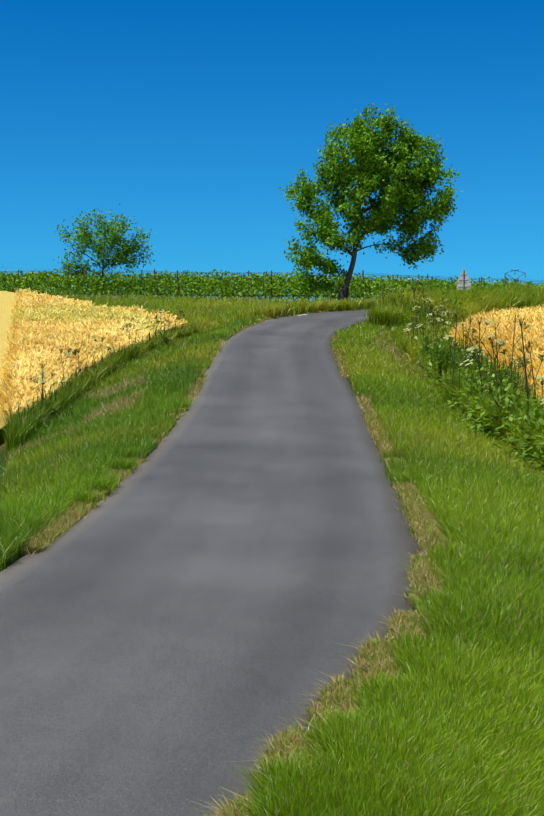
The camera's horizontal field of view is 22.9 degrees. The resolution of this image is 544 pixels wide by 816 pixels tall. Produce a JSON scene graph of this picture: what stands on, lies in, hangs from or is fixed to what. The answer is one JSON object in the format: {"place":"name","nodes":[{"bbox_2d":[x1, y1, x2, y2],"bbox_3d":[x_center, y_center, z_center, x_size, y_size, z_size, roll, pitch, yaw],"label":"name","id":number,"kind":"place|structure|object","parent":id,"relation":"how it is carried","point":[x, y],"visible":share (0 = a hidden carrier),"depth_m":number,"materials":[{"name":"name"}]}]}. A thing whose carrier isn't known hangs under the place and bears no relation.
{"place":"outdoors","nodes":[
{"label":"outdoors","id":0,"kind":"place"},
{"bbox_2d":[63,262,89,287],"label":"young walnut sapling","id":1,"kind":"object","parent":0,"point":[77,273],"depth_m":79.48,"materials":[{"name":"green plant"}]},
{"bbox_2d":[38,293,374,302],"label":"vineyard stocks","id":2,"kind":"object","parent":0,"point":[224,295],"visible":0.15,"depth_m":78.21,"materials":[{"name":"plant"}]},
{"bbox_2d":[0,309,418,815],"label":"road","id":3,"kind":"structure","parent":0,"point":[217,577],"depth_m":8.23,"materials":[{"name":"grey asphalt"}]},
{"bbox_2d":[0,269,541,287],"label":"vineyard wires","id":4,"kind":"object","parent":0,"point":[33,271],"visible":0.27,"depth_m":78.25,"materials":[{"name":"grey metal"}]},
{"bbox_2d":[0,281,543,815],"bbox_3d":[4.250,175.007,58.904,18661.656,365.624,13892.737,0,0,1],"label":"ground","id":5,"kind":"structure","parent":0,"point":[2,450],"depth_m":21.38,"materials":[{"name":"green plant"}]},
{"bbox_2d":[0,291,17,428],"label":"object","id":6,"kind":"structure","parent":5,"relation":"on","point":[6,299],"depth_m":45.87,"materials":[{"name":"yellow plant"}]},
{"bbox_2d":[53,204,155,297],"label":"young walnut tree","id":7,"kind":"object","parent":5,"relation":"on","point":[111,239],"depth_m":78.85,"materials":[{"name":"green plant"}]},
{"bbox_2d":[8,267,518,301],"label":"vineyard posts","id":8,"kind":"object","parent":5,"relation":"on","point":[156,289],"visible":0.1,"depth_m":78.22,"materials":[{"name":"brown wood"}]},
{"bbox_2d":[0,262,533,281],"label":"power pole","id":9,"kind":"object","parent":5,"relation":"on","point":[328,279],"visible":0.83,"depth_m":149.33,"materials":[{"name":"concrete"}]},
{"bbox_2d":[7,278,543,476],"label":"weeds","id":10,"kind":"object","parent":5,"relation":"on","point":[430,346],"depth_m":22.98,"materials":[{"name":"green plant"}]},
{"bbox_2d":[278,103,463,301],"bbox_3d":[3.757,-8.043,52.365,7.010,7.571,4.335,0,0,1],"label":"walnut tree","id":11,"kind":"object","parent":5,"relation":"on","point":[361,135],"depth_m":51.90,"materials":[{"name":"green plant"}]},
{"bbox_2d":[337,286,348,300],"bbox_3d":[2.743,-4.089,52.339,0.496,1.292,0.490,0,0,1],"label":"tree trunk","id":12,"kind":"object","parent":11,"relation":"attached to","point":[343,294],"visible":0.42,"depth_m":52.18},
{"bbox_2d":[457,269,470,289],"bbox_3d":[8.428,-5.177,59.256,0.720,1.934,0.124,0,0,36],"label":"road sign","id":13,"kind":"object","parent":5,"relation":"on","point":[463,278],"visible":0.83,"depth_m":59.23,"materials":[{"name":"metal"}]},
{"bbox_2d":[0,287,543,436],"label":"barley field","id":14,"kind":"structure","parent":0,"point":[46,327],"depth_m":36.19,"materials":[{"name":"plant"}]},
{"bbox_2d":[0,269,543,301],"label":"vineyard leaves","id":15,"kind":"object","parent":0,"point":[219,285],"visible":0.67,"depth_m":76.21,"materials":[{"name":"green plant"}]},
{"bbox_2d":[0,0,543,301],"label":"sky","id":16,"kind":"structure","parent":0,"point":[190,117],"materials":[{"name":"blue"}]}
]}

